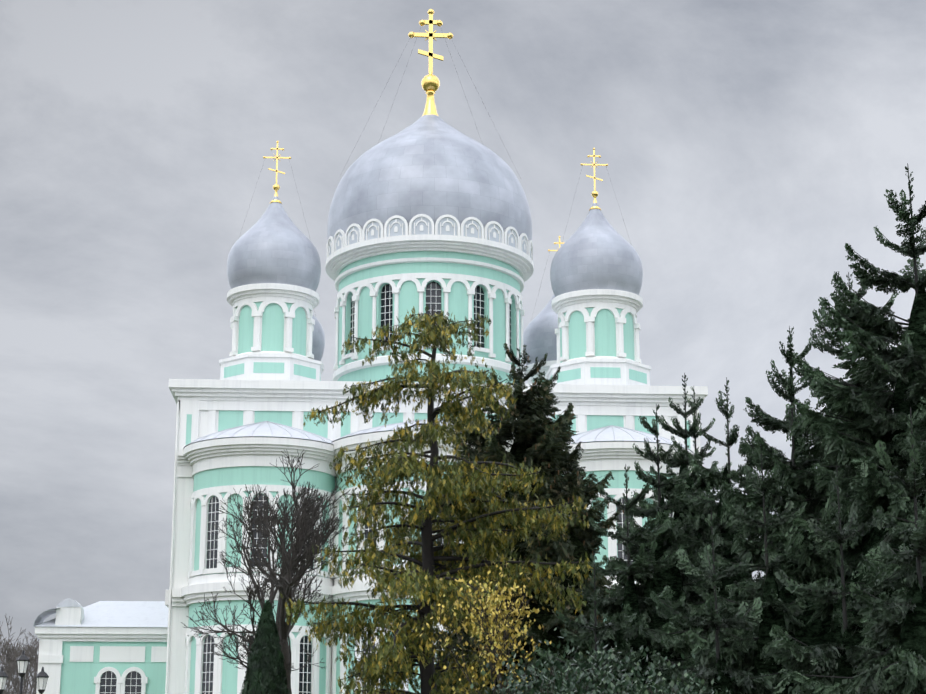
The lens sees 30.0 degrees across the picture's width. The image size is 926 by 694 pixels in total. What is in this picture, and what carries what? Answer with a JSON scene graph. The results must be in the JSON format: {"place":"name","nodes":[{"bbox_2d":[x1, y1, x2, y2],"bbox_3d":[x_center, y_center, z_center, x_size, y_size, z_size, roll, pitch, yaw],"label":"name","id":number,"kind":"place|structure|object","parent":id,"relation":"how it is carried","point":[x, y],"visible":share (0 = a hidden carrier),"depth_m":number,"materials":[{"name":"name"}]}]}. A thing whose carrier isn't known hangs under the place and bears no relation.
{"place":"outdoors","nodes":[
{"label":"outdoors","id":0,"kind":"place"},
{"bbox_2d":[0,650,48,693],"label":"street lamp","id":1,"kind":"object","parent":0,"point":[24,658],"depth_m":53.17,"materials":[{"name":"white glass"}]},
{"bbox_2d":[35,214,707,693],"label":"cathedral","id":2,"kind":"structure","parent":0,"point":[247,394],"depth_m":107.49,"materials":[{"name":"white paint"}]},
{"bbox_2d":[33,418,693,626],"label":"roofs","id":3,"kind":"structure","parent":2,"relation":"attached to","point":[126,614],"depth_m":106.57,"materials":[{"name":"white metal"}]},
{"bbox_2d":[60,251,689,693],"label":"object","id":4,"kind":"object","parent":2,"relation":"attached to","point":[76,677],"visible":0.29,"depth_m":111.51,"materials":[{"name":"teal paint"}]},
{"bbox_2d":[329,217,530,257],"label":"decorative arches","id":5,"kind":"structure","parent":2,"relation":"attached to","point":[425,231],"depth_m":119.67,"materials":[{"name":"white paint"}]},
{"bbox_2d":[227,114,642,365],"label":"domes","id":6,"kind":"structure","parent":0,"point":[434,167],"depth_m":120.15,"materials":[{"name":"grey metal"}]},
{"bbox_2d":[263,9,607,250],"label":"crosses","id":7,"kind":"object","parent":6,"relation":"on","point":[430,82],"visible":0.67,"depth_m":129.14,"materials":[{"name":"gold metal"}]},
{"bbox_2d":[255,26,625,319],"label":"support cables","id":8,"kind":"object","parent":6,"relation":"attached to","point":[475,124],"visible":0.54,"depth_m":128.51,"materials":[{"name":"metal"}]},
{"bbox_2d":[280,304,593,693],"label":"larch tree","id":9,"kind":"object","parent":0,"point":[406,473],"depth_m":43.36,"materials":[{"name":"green plant"}]},
{"bbox_2d":[0,0,925,693],"label":"sky","id":10,"kind":"structure","parent":0,"point":[743,144],"materials":[{"name":"grey"}]},
{"bbox_2d":[402,559,551,693],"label":"yellow sapling","id":11,"kind":"object","parent":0,"point":[491,597],"depth_m":28.81,"materials":[{"name":"yellow plant"}]},
{"bbox_2d":[412,343,625,693],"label":"tall spruce tree","id":12,"kind":"object","parent":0,"point":[555,447],"depth_m":51.14,"materials":[{"name":"green plant"}]},
{"bbox_2d":[442,349,623,692],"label":"spruce tree cones","id":13,"kind":"object","parent":12,"relation":"attached to","point":[550,487],"visible":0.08,"depth_m":51.05,"materials":[{"name":"plant"}]},
{"bbox_2d":[534,550,643,693],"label":"spruce tree","id":14,"kind":"object","parent":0,"point":[614,625],"depth_m":24.59,"materials":[{"name":"green plant"}]},
{"bbox_2d":[568,639,740,693],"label":"shrub","id":15,"kind":"object","parent":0,"point":[626,681],"depth_m":18.73,"materials":[{"name":"green plant"}]},
{"bbox_2d":[614,373,731,628],"bbox_3d":[5.216,5.867,39.557,3.711,10.864,3.934,1,-14,-4],"label":"spruce tree","id":16,"kind":"object","parent":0,"point":[703,484],"depth_m":39.98,"materials":[{"name":"green plant"}]},
{"bbox_2d":[671,387,719,537],"bbox_3d":[6.067,6.524,43.391,3.512,11.432,3.518,1,-14,-4],"label":"spruce tree","id":17,"kind":"object","parent":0,"point":[694,477],"depth_m":44.29,"materials":[{"name":"green plant"}]},
{"bbox_2d":[646,509,789,693],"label":"spruce tree","id":18,"kind":"object","parent":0,"point":[745,684],"depth_m":22.46,"materials":[{"name":"green plant"}]},
{"bbox_2d":[683,444,833,693],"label":"spruce tree","id":19,"kind":"object","parent":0,"point":[736,652],"depth_m":26.39,"materials":[{"name":"green plant"}]},
{"bbox_2d":[702,357,832,673],"bbox_3d":[5.767,4.535,29.388,4.106,8.992,3.993,1,-14,-4],"label":"spruce tree","id":20,"kind":"object","parent":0,"point":[740,499],"depth_m":29.55,"materials":[{"name":"green plant"}]},
{"bbox_2d":[746,272,896,692],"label":"spruce tree","id":21,"kind":"object","parent":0,"point":[812,565],"depth_m":28.80,"materials":[{"name":"green plant"}]},
{"bbox_2d":[767,465,914,685],"bbox_3d":[4.508,4.050,20.358,3.447,5.363,3.344,1,-14,-4],"label":"spruce tree","id":22,"kind":"object","parent":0,"point":[797,659],"depth_m":20.31,"materials":[{"name":"green plant"}]},
{"bbox_2d":[785,163,925,691],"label":"spruce tree","id":23,"kind":"object","parent":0,"point":[865,493],"depth_m":26.59,"materials":[{"name":"green plant"}]},
{"label":"ground","id":24,"kind":"structure","parent":0,"visible":0},
{"bbox_2d":[0,634,32,693],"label":"tree branches","id":25,"kind":"object","parent":24,"relation":"on","point":[8,656],"visible":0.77,"depth_m":193.88,"materials":[{"name":"brown plant"}]},
{"bbox_2d":[0,640,38,693],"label":"tree branches","id":26,"kind":"object","parent":24,"relation":"on","point":[9,687],"visible":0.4,"depth_m":205.20,"materials":[{"name":"brown plant"}]},
{"bbox_2d":[0,616,38,693],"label":"tree branches","id":27,"kind":"object","parent":24,"relation":"on","point":[36,642],"visible":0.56,"depth_m":209.52,"materials":[{"name":"brown plant"}]},
{"bbox_2d":[3,646,38,693],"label":"tree branches","id":28,"kind":"object","parent":24,"relation":"on","point":[32,661],"visible":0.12,"depth_m":205.55,"materials":[{"name":"brown plant"}]},
{"bbox_2d":[14,643,38,693],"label":"tree branches","id":29,"kind":"object","parent":24,"relation":"on","point":[30,673],"visible":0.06,"depth_m":225.42,"materials":[{"name":"brown plant"}]},
{"bbox_2d":[181,449,349,693],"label":"bare tree branches","id":30,"kind":"object","parent":24,"relation":"on","point":[284,583],"visible":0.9,"depth_m":61.51,"materials":[{"name":"brown plant"}]},
{"bbox_2d":[241,599,289,693],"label":"thuja tree","id":31,"kind":"object","parent":24,"relation":"on","point":[267,626],"depth_m":44.67,"materials":[{"name":"green plant"}]},
{"bbox_2d":[470,628,716,693],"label":"shrub","id":32,"kind":"object","parent":24,"relation":"on","point":[556,684],"depth_m":20.20,"materials":[{"name":"green plant"}]},
{"bbox_2d":[544,464,702,693],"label":"spruce tree","id":33,"kind":"object","parent":24,"relation":"on","point":[678,642],"depth_m":30.63,"materials":[{"name":"green plant"}]},
{"bbox_2d":[596,404,736,693],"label":"spruce tree","id":34,"kind":"object","parent":24,"relation":"on","point":[676,532],"depth_m":35.52,"materials":[{"name":"green plant"}]},
{"bbox_2d":[678,377,763,638],"bbox_3d":[5.621,5.490,36.266,3.539,10.012,3.619,1,-14,-4],"label":"spruce tree","id":35,"kind":"object","parent":24,"relation":"on","point":[697,505],"depth_m":36.81,"materials":[{"name":"green plant"}]},
{"bbox_2d":[721,326,820,642],"bbox_3d":[6.746,4.661,33.415,4.581,10.460,4.389,1,-14,-4],"label":"spruce tree","id":36,"kind":"object","parent":24,"relation":"on","point":[766,422],"depth_m":33.90,"materials":[{"name":"green plant"}]},
{"bbox_2d":[772,407,925,693],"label":"spruce tree","id":37,"kind":"object","parent":24,"relation":"on","point":[907,673],"depth_m":19.25,"materials":[{"name":"green plant"}]},
{"bbox_2d":[851,324,925,651],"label":"spruce tree","id":38,"kind":"object","parent":24,"relation":"on","point":[898,534],"depth_m":21.34,"materials":[{"name":"green plant"}]}
]}

